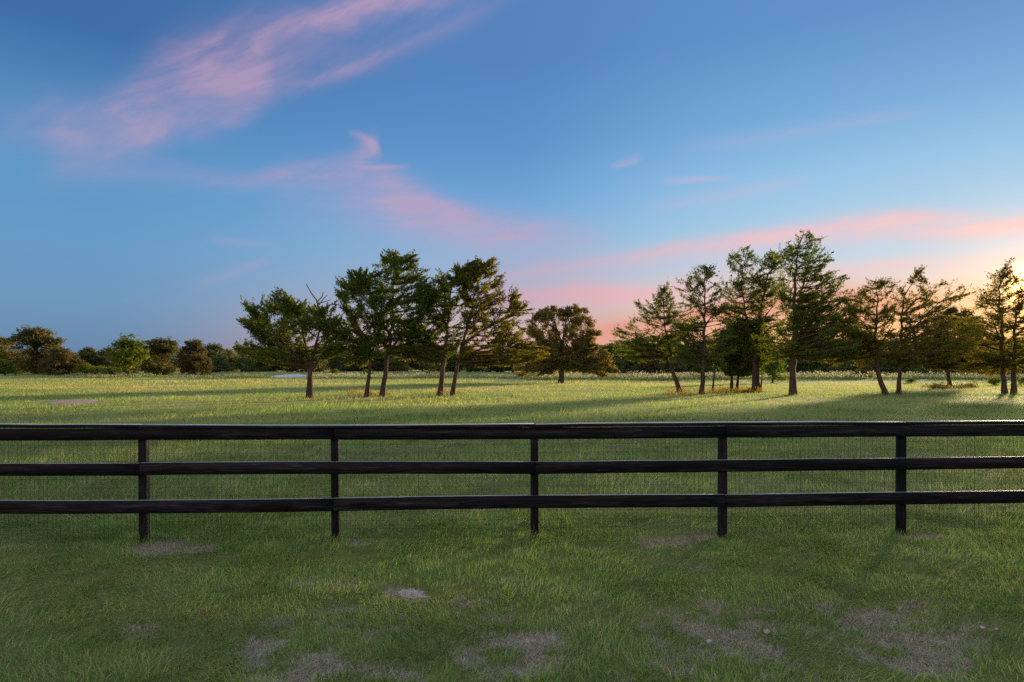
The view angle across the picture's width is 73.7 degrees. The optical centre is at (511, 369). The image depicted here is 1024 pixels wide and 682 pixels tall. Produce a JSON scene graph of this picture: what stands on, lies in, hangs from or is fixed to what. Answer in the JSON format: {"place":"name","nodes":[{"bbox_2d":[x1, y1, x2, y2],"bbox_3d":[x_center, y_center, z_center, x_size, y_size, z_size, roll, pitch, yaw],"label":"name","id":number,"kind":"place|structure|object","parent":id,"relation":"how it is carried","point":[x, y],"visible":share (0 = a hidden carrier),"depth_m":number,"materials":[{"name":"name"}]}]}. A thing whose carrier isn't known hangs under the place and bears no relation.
{"place":"outdoors","nodes":[
{"label":"outdoors","id":0,"kind":"place"},
{"bbox_2d":[267,374,306,376],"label":"sand bank","id":1,"kind":"structure","parent":0,"point":[292,375],"depth_m":198.05,"materials":[{"name":"white sand"}]},
{"bbox_2d":[1,531,1007,681],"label":"dead grass","id":2,"kind":"structure","parent":0,"point":[556,634],"depth_m":5.18,"materials":[{"name":"brown plant"}]},
{"bbox_2d":[0,369,1023,681],"bbox_3d":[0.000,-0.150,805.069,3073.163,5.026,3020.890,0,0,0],"label":"ground","id":3,"kind":"structure","parent":0,"point":[616,547],"depth_m":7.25,"materials":[{"name":"green plant"}]},
{"bbox_2d":[0,359,23,375],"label":"bush","id":4,"kind":"object","parent":3,"relation":"on","point":[6,366],"visible":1,"depth_m":204.27,"materials":[{"name":"green plant"}]},
{"bbox_2d":[0,335,39,373],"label":"oak tree","id":5,"kind":"object","parent":3,"relation":"on","point":[4,347],"visible":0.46,"depth_m":228.58,"materials":[{"name":"green plant"}]},
{"bbox_2d":[6,324,66,373],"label":"oak tree","id":6,"kind":"object","parent":3,"relation":"on","point":[35,338],"visible":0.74,"depth_m":219.68,"materials":[{"name":"green plant"}]},
{"bbox_2d":[36,345,86,374],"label":"oak tree","id":7,"kind":"object","parent":3,"relation":"on","point":[61,361],"visible":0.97,"depth_m":210.58,"materials":[{"name":"green plant"}]},
{"bbox_2d":[41,399,99,404],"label":"bare soil","id":8,"kind":"structure","parent":3,"relation":"on","point":[72,401],"depth_m":43.46,"materials":[{"name":"beige soil"}]},
{"bbox_2d":[72,363,95,375],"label":"bush","id":9,"kind":"object","parent":3,"relation":"on","point":[85,368],"visible":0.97,"depth_m":195.39,"materials":[{"name":"green plant"}]},
{"bbox_2d":[74,347,111,373],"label":"woodland tree","id":10,"kind":"object","parent":3,"relation":"on","point":[87,355],"visible":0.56,"depth_m":264.23,"materials":[{"name":"green plant"}]},
{"bbox_2d":[83,365,107,373],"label":"bush","id":11,"kind":"object","parent":3,"relation":"on","point":[98,367],"visible":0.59,"depth_m":199.08,"materials":[{"name":"green plant"}]},
{"bbox_2d":[90,346,126,372],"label":"woodland tree","id":12,"kind":"object","parent":3,"relation":"on","point":[103,356],"visible":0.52,"depth_m":264.35,"materials":[{"name":"green plant"}]},
{"bbox_2d":[96,366,123,375],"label":"bush","id":13,"kind":"object","parent":3,"relation":"on","point":[111,370],"visible":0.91,"depth_m":196.82,"materials":[{"name":"green plant"}]},
{"bbox_2d":[101,332,149,377],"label":"cedar tree","id":14,"kind":"object","parent":3,"relation":"on","point":[128,351],"visible":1,"depth_m":174.31,"materials":[{"name":"green plant"}]},
{"bbox_2d":[112,360,140,372],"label":"woodland tree","id":15,"kind":"object","parent":3,"relation":"on","point":[135,370],"visible":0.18,"depth_m":279.12,"materials":[{"name":"green plant"}]},
{"bbox_2d":[136,336,181,375],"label":"oak tree","id":16,"kind":"object","parent":3,"relation":"on","point":[156,362],"visible":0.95,"depth_m":184.48,"materials":[{"name":"green plant"}]},
{"bbox_2d":[140,352,178,372],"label":"woodland tree","id":17,"kind":"object","parent":3,"relation":"on","point":[173,360],"visible":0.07,"depth_m":271.50,"materials":[{"name":"green plant"}]},
{"bbox_2d":[53,373,274,378],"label":"meadow weeds","id":18,"kind":"object","parent":3,"relation":"on","point":[199,376],"visible":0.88,"depth_m":171.38,"materials":[{"name":"green plant"}]},
{"bbox_2d":[176,337,214,374],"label":"oak tree","id":19,"kind":"object","parent":3,"relation":"on","point":[196,360],"visible":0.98,"depth_m":206.61,"materials":[{"name":"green plant"}]},
{"bbox_2d":[200,342,228,372],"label":"woodland tree","id":20,"kind":"object","parent":3,"relation":"on","point":[214,349],"visible":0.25,"depth_m":255.55,"materials":[{"name":"green plant"}]},
{"bbox_2d":[202,356,230,372],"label":"woodland tree","id":21,"kind":"object","parent":3,"relation":"on","point":[219,363],"visible":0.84,"depth_m":242.33,"materials":[{"name":"green plant"}]},
{"bbox_2d":[221,348,245,371],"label":"woodland tree","id":22,"kind":"object","parent":3,"relation":"on","point":[232,356],"visible":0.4,"depth_m":267.19,"materials":[{"name":"green plant"}]},
{"bbox_2d":[231,357,251,371],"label":"woodland tree","id":23,"kind":"object","parent":3,"relation":"on","point":[240,364],"visible":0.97,"depth_m":249.75,"materials":[{"name":"green plant"}]},
{"bbox_2d":[233,343,250,371],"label":"woodland tree","id":24,"kind":"object","parent":3,"relation":"on","point":[240,355],"visible":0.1,"depth_m":283.97,"materials":[{"name":"green plant"}]},
{"bbox_2d":[244,355,258,371],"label":"woodland tree","id":25,"kind":"object","parent":3,"relation":"on","point":[252,370],"visible":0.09,"depth_m":284.47,"materials":[{"name":"green plant"}]},
{"bbox_2d":[247,357,278,371],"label":"woodland tree","id":26,"kind":"object","parent":3,"relation":"on","point":[261,367],"visible":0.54,"depth_m":244.26,"materials":[{"name":"green plant"}]},
{"bbox_2d":[255,348,287,371],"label":"woodland tree","id":27,"kind":"object","parent":3,"relation":"on","point":[279,369],"visible":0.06,"depth_m":255.74,"materials":[{"name":"green plant"}]},
{"bbox_2d":[279,360,304,371],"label":"woodland tree","id":28,"kind":"object","parent":3,"relation":"on","point":[293,370],"visible":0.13,"depth_m":245.81,"materials":[{"name":"green plant"}]},
{"bbox_2d":[231,284,356,397],"bbox_3d":[-16.331,-2.073,51.244,8.344,8.667,7.355,0,0,-31],"label":"cedar tree","id":29,"kind":"object","parent":3,"relation":"on","point":[257,324],"visible":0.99,"depth_m":50.49,"materials":[{"name":"green plant"}]},
{"bbox_2d":[304,354,328,371],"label":"woodland tree","id":30,"kind":"object","parent":3,"relation":"on","point":[321,368],"visible":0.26,"depth_m":248.00,"materials":[{"name":"green plant"}]},
{"bbox_2d":[311,343,331,371],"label":"woodland tree","id":31,"kind":"object","parent":3,"relation":"on","point":[318,347],"visible":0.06,"depth_m":276.26,"materials":[{"name":"green plant"}]},
{"bbox_2d":[327,368,338,375],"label":"bush","id":32,"kind":"object","parent":3,"relation":"on","point":[333,371],"visible":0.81,"depth_m":179.54,"materials":[{"name":"green plant"}]},
{"bbox_2d":[323,354,352,371],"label":"woodland tree","id":33,"kind":"object","parent":3,"relation":"on","point":[335,360],"visible":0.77,"depth_m":242.54,"materials":[{"name":"green plant"}]},
{"bbox_2d":[333,351,361,371],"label":"woodland tree","id":34,"kind":"object","parent":3,"relation":"on","point":[347,353],"visible":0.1,"depth_m":273.76,"materials":[{"name":"green plant"}]},
{"bbox_2d":[344,361,374,371],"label":"woodland tree","id":35,"kind":"object","parent":3,"relation":"on","point":[354,367],"visible":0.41,"depth_m":242.33,"materials":[{"name":"green plant"}]},
{"bbox_2d":[334,266,388,397],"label":"cedar tree","id":36,"kind":"object","parent":3,"relation":"on","point":[362,351],"visible":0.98,"depth_m":51.62,"materials":[{"name":"green plant"}]},
{"bbox_2d":[362,348,395,370],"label":"woodland tree","id":37,"kind":"object","parent":3,"relation":"on","point":[374,360],"visible":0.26,"depth_m":248.55,"materials":[{"name":"green plant"}]},
{"bbox_2d":[372,355,393,370],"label":"woodland tree","id":38,"kind":"object","parent":3,"relation":"on","point":[378,367],"visible":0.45,"depth_m":247.17,"materials":[{"name":"green plant"}]},
{"bbox_2d":[364,248,434,396],"bbox_3d":[-8.623,-3.620,52.841,5.385,11.761,4.155,0,0,0],"label":"cedar tree","id":39,"kind":"object","parent":3,"relation":"on","point":[396,270],"visible":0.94,"depth_m":52.56,"materials":[{"name":"green plant"}]},
{"bbox_2d":[388,357,413,370],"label":"woodland tree","id":40,"kind":"object","parent":3,"relation":"on","point":[395,364],"visible":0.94,"depth_m":244.25,"materials":[{"name":"green plant"}]},
{"bbox_2d":[392,353,423,370],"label":"woodland tree","id":41,"kind":"object","parent":3,"relation":"on","point":[416,364],"visible":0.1,"depth_m":268.25,"materials":[{"name":"green plant"}]},
{"bbox_2d":[398,588,426,598],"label":"bare soil","id":42,"kind":"structure","parent":3,"relation":"on","point":[411,595],"depth_m":6.24,"materials":[{"name":"beige soil"}]},
{"bbox_2d":[411,360,436,370],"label":"woodland tree","id":43,"kind":"object","parent":3,"relation":"on","point":[419,366],"visible":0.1,"depth_m":268.79,"materials":[{"name":"green plant"}]},
{"bbox_2d":[418,360,436,371],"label":"woodland tree","id":44,"kind":"object","parent":3,"relation":"on","point":[427,366],"visible":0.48,"depth_m":243.64,"materials":[{"name":"green plant"}]},
{"bbox_2d":[389,257,482,395],"bbox_3d":[-5.923,-3.303,53.954,7.506,11.107,4.260,0,0,0],"label":"cedar tree","id":45,"kind":"object","parent":3,"relation":"on","point":[431,351],"visible":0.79,"depth_m":53.60,"materials":[{"name":"green plant"}]},
{"bbox_2d":[434,353,464,371],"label":"woodland tree","id":46,"kind":"object","parent":3,"relation":"on","point":[450,364],"visible":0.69,"depth_m":237.15,"materials":[{"name":"green plant"}]},
{"bbox_2d":[463,364,486,371],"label":"woodland tree","id":47,"kind":"object","parent":3,"relation":"on","point":[470,368],"visible":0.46,"depth_m":238.83,"materials":[{"name":"green plant"}]},
{"bbox_2d":[485,365,506,371],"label":"woodland tree","id":48,"kind":"object","parent":3,"relation":"on","point":[498,369],"visible":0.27,"depth_m":243.90,"materials":[{"name":"green plant"}]},
{"bbox_2d":[449,254,550,395],"bbox_3d":[-0.907,-3.446,53.818,8.151,11.417,5.437,0,0,0],"label":"cedar tree","id":49,"kind":"object","parent":3,"relation":"on","point":[499,341],"visible":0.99,"depth_m":53.60,"materials":[{"name":"green plant"}]},
{"bbox_2d":[0,371,1019,385],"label":"grass","id":50,"kind":"structure","parent":3,"relation":"on","point":[235,380],"depth_m":120.65,"materials":[{"name":"green plant"}]},
{"bbox_2d":[494,346,525,371],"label":"woodland tree","id":51,"kind":"object","parent":3,"relation":"on","point":[509,368],"visible":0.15,"depth_m":263.49,"materials":[{"name":"green plant"}]},
{"bbox_2d":[0,420,1023,542],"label":"board fence","id":52,"kind":"object","parent":3,"relation":"on","point":[144,506],"visible":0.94,"depth_m":8.18,"materials":[{"name":"black wood"}]},
{"bbox_2d":[345,386,724,396],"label":"dry weeds","id":53,"kind":"object","parent":3,"relation":"on","point":[684,391],"visible":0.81,"depth_m":56.41,"materials":[{"name":"plant"}]},
{"bbox_2d":[512,303,620,382],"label":"oak tree","id":54,"kind":"object","parent":3,"relation":"on","point":[582,348],"visible":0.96,"depth_m":106.86,"materials":[{"name":"green plant"}]},
{"bbox_2d":[596,343,625,373],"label":"woodland tree","id":55,"kind":"object","parent":3,"relation":"on","point":[610,347],"visible":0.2,"depth_m":236.75,"materials":[{"name":"green plant"}]},
{"bbox_2d":[605,360,624,373],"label":"woodland tree","id":56,"kind":"object","parent":3,"relation":"on","point":[618,363],"visible":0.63,"depth_m":202.89,"materials":[{"name":"green plant"}]},
{"bbox_2d":[615,336,645,373],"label":"woodland tree","id":57,"kind":"object","parent":3,"relation":"on","point":[628,365],"visible":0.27,"depth_m":229.15,"materials":[{"name":"green plant"}]},
{"bbox_2d":[631,359,666,376],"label":"woodland tree","id":58,"kind":"object","parent":3,"relation":"on","point":[650,366],"visible":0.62,"depth_m":186.10,"materials":[{"name":"green plant"}]},
{"bbox_2d":[608,281,703,392],"bbox_3d":[12.606,-2.958,59.664,8.600,10.524,3.823,0,0,0],"label":"cedar tree","id":59,"kind":"object","parent":3,"relation":"on","point":[641,342],"visible":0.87,"depth_m":59.41,"materials":[{"name":"green plant"}]},
{"bbox_2d":[302,370,1023,380],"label":"flowering weeds","id":60,"kind":"object","parent":3,"relation":"on","point":[803,376],"visible":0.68,"depth_m":134.34,"materials":[{"name":"plant"}]},
{"bbox_2d":[654,335,683,373],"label":"woodland tree","id":61,"kind":"object","parent":3,"relation":"on","point":[667,354],"visible":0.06,"depth_m":239.15,"materials":[{"name":"green plant"}]},
{"bbox_2d":[658,354,687,373],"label":"woodland tree","id":62,"kind":"object","parent":3,"relation":"on","point":[679,368],"visible":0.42,"depth_m":189.18,"materials":[{"name":"green plant"}]},
{"bbox_2d":[673,344,709,370],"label":"woodland tree","id":63,"kind":"object","parent":3,"relation":"on","point":[682,350],"visible":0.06,"depth_m":233.02,"materials":[{"name":"green plant"}]},
{"bbox_2d":[683,359,712,376],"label":"woodland tree","id":64,"kind":"object","parent":3,"relation":"on","point":[698,368],"visible":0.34,"depth_m":191.10,"materials":[{"name":"green plant"}]},
{"bbox_2d":[665,263,737,394],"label":"cedar tree","id":65,"kind":"object","parent":3,"relation":"on","point":[703,356],"visible":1,"depth_m":55.83,"materials":[{"name":"green plant"}]},
{"bbox_2d":[689,335,717,371],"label":"woodland tree","id":66,"kind":"object","parent":3,"relation":"on","point":[701,344],"visible":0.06,"depth_m":237.45,"materials":[{"name":"green plant"}]},
{"bbox_2d":[706,327,721,390],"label":"cedar sapling","id":67,"kind":"object","parent":3,"relation":"on","point":[712,345],"visible":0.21,"depth_m":65.05,"materials":[{"name":"green plant"}]},
{"bbox_2d":[716,385,765,392],"bbox_3d":[19.972,1.700,60.978,5.187,0.843,6.786,0,0,0],"label":"underbrush","id":68,"kind":"object","parent":3,"relation":"on","point":[728,390],"visible":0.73,"depth_m":59.56,"materials":[{"name":"brown plant"}]},
{"bbox_2d":[713,323,773,390],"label":"bushy tree","id":69,"kind":"object","parent":3,"relation":"on","point":[736,366],"visible":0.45,"depth_m":63.10,"materials":[{"name":"green plant"}]},
{"bbox_2d":[710,244,791,392],"bbox_3d":[21.478,-4.529,60.878,7.731,13.453,4.880,0,0,0],"label":"cedar tree","id":70,"kind":"object","parent":3,"relation":"on","point":[756,321],"visible":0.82,"depth_m":60.63,"materials":[{"name":"green plant"}]},
{"bbox_2d":[759,355,787,382],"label":"sunlit sapling","id":71,"kind":"object","parent":3,"relation":"on","point":[771,368],"visible":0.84,"depth_m":109.56,"materials":[{"name":"green plant"}]},
{"bbox_2d":[763,354,790,375],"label":"woodland tree","id":72,"kind":"object","parent":3,"relation":"on","point":[788,364],"visible":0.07,"depth_m":199.71,"materials":[{"name":"green plant"}]},
{"bbox_2d":[787,360,819,375],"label":"woodland tree","id":73,"kind":"object","parent":3,"relation":"on","point":[802,366],"visible":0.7,"depth_m":192.35,"materials":[{"name":"green plant"}]},
{"bbox_2d":[751,229,863,394],"bbox_3d":[23.311,-4.505,53.892,8.136,13.265,6.766,0,0,29],"label":"cedar tree","id":74,"kind":"object","parent":3,"relation":"on","point":[809,340],"visible":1,"depth_m":53.56,"materials":[{"name":"green plant"}]},
{"bbox_2d":[808,359,841,370],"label":"woodland tree","id":75,"kind":"object","parent":3,"relation":"on","point":[817,364],"visible":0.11,"depth_m":211.28,"materials":[{"name":"green plant"}]},
{"bbox_2d":[817,359,847,374],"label":"woodland tree","id":76,"kind":"object","parent":3,"relation":"on","point":[830,367],"visible":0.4,"depth_m":194.15,"materials":[{"name":"green plant"}]},
{"bbox_2d":[832,351,850,371],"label":"woodland tree","id":77,"kind":"object","parent":3,"relation":"on","point":[844,363],"visible":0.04,"depth_m":225.03,"materials":[{"name":"green plant"}]},
{"bbox_2d":[843,360,872,373],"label":"woodland tree","id":78,"kind":"object","parent":3,"relation":"on","point":[852,367],"visible":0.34,"depth_m":200.24,"materials":[{"name":"green plant"}]},
{"bbox_2d":[848,369,874,377],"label":"bush","id":79,"kind":"object","parent":3,"relation":"on","point":[862,371],"visible":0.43,"depth_m":137.21,"materials":[{"name":"green plant"}]},
{"bbox_2d":[823,276,907,394],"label":"cedar tree","id":80,"kind":"object","parent":3,"relation":"on","point":[870,346],"visible":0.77,"depth_m":54.63,"materials":[{"name":"green plant"}]},
{"bbox_2d":[862,347,891,365],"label":"woodland tree","id":81,"kind":"object","parent":3,"relation":"on","point":[883,352],"visible":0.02,"depth_m":215.31,"materials":[{"name":"green plant"}]},
{"bbox_2d":[869,358,893,373],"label":"woodland tree","id":82,"kind":"object","parent":3,"relation":"on","point":[883,369],"visible":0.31,"depth_m":202.44,"materials":[{"name":"green plant"}]},
{"bbox_2d":[884,336,919,370],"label":"woodland tree","id":83,"kind":"object","parent":3,"relation":"on","point":[895,340],"visible":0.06,"depth_m":227.24,"materials":[{"name":"green plant"}]},
{"bbox_2d":[888,352,920,374],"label":"woodland tree","id":84,"kind":"object","parent":3,"relation":"on","point":[905,369],"visible":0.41,"depth_m":199.48,"materials":[{"name":"green plant"}]},
{"bbox_2d":[904,378,918,382],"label":"shrub","id":85,"kind":"object","parent":3,"relation":"on","point":[911,380],"visible":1,"depth_m":111.74,"materials":[{"name":"green plant"}]},
{"bbox_2d":[914,364,944,374],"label":"woodland tree","id":86,"kind":"object","parent":3,"relation":"on","point":[922,370],"visible":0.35,"depth_m":188.58,"materials":[{"name":"green plant"}]},
{"bbox_2d":[880,264,983,394],"bbox_3d":[33.617,-3.162,54.634,7.704,10.682,4.944,0,0,21],"label":"cedar tree","id":87,"kind":"object","parent":3,"relation":"on","point":[941,355],"visible":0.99,"depth_m":54.62,"materials":[{"name":"green plant"}]},
{"bbox_2d":[911,305,988,385],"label":"leaning tree","id":88,"kind":"object","parent":3,"relation":"on","point":[947,366],"visible":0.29,"depth_m":79.46,"materials":[{"name":"green plant"}]},
{"bbox_2d":[922,380,980,388],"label":"brush pile","id":89,"kind":"object","parent":3,"relation":"on","point":[942,386],"visible":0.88,"depth_m":71.83,"materials":[{"name":"plant"}]},
{"bbox_2d":[942,369,970,375],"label":"woodland tree","id":90,"kind":"object","parent":3,"relation":"on","point":[952,371],"visible":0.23,"depth_m":191.51,"materials":[{"name":"green plant"}]},
{"bbox_2d":[971,361,998,375],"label":"woodland tree","id":91,"kind":"object","parent":3,"relation":"on","point":[981,372],"visible":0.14,"depth_m":202.05,"materials":[{"name":"green plant"}]},
{"bbox_2d":[949,257,1023,393],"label":"cedar tree","id":92,"kind":"object","parent":3,"relation":"on","point":[1002,361],"visible":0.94,"depth_m":58.13,"materials":[{"name":"green plant"}]},
{"bbox_2d":[981,377,1000,385],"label":"shrub","id":93,"kind":"object","parent":3,"relation":"on","point":[993,382],"visible":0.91,"depth_m":89.77,"materials":[{"name":"green plant"}]},
{"bbox_2d":[995,335,1023,374],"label":"woodland tree","id":94,"kind":"object","parent":3,"relation":"on","point":[1011,350],"visible":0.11,"depth_m":215.43,"materials":[{"name":"green plant"}]},
{"bbox_2d":[999,351,1023,375],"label":"woodland tree","id":95,"kind":"object","parent":3,"relation":"on","point":[1009,373],"visible":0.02,"depth_m":196.16,"materials":[{"name":"green plant"}]},
{"bbox_2d":[1017,377,1023,385],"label":"shrub","id":96,"kind":"object","parent":3,"relation":"on","point":[1020,381],"visible":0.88,"depth_m":82.38,"materials":[{"name":"green plant"}]},
{"bbox_2d":[0,419,1023,529],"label":"grass","id":97,"kind":"structure","parent":0,"point":[527,447],"depth_m":13.18,"materials":[{"name":"green plant"}]},
{"bbox_2d":[0,382,1023,426],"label":"grass","id":98,"kind":"structure","parent":0,"point":[756,403],"depth_m":45.43,"materials":[{"name":"green plant"}]},
{"bbox_2d":[0,0,1023,367],"label":"sky","id":99,"kind":"structure","parent":0,"point":[163,163],"materials":[{"name":"blue"}]}
]}

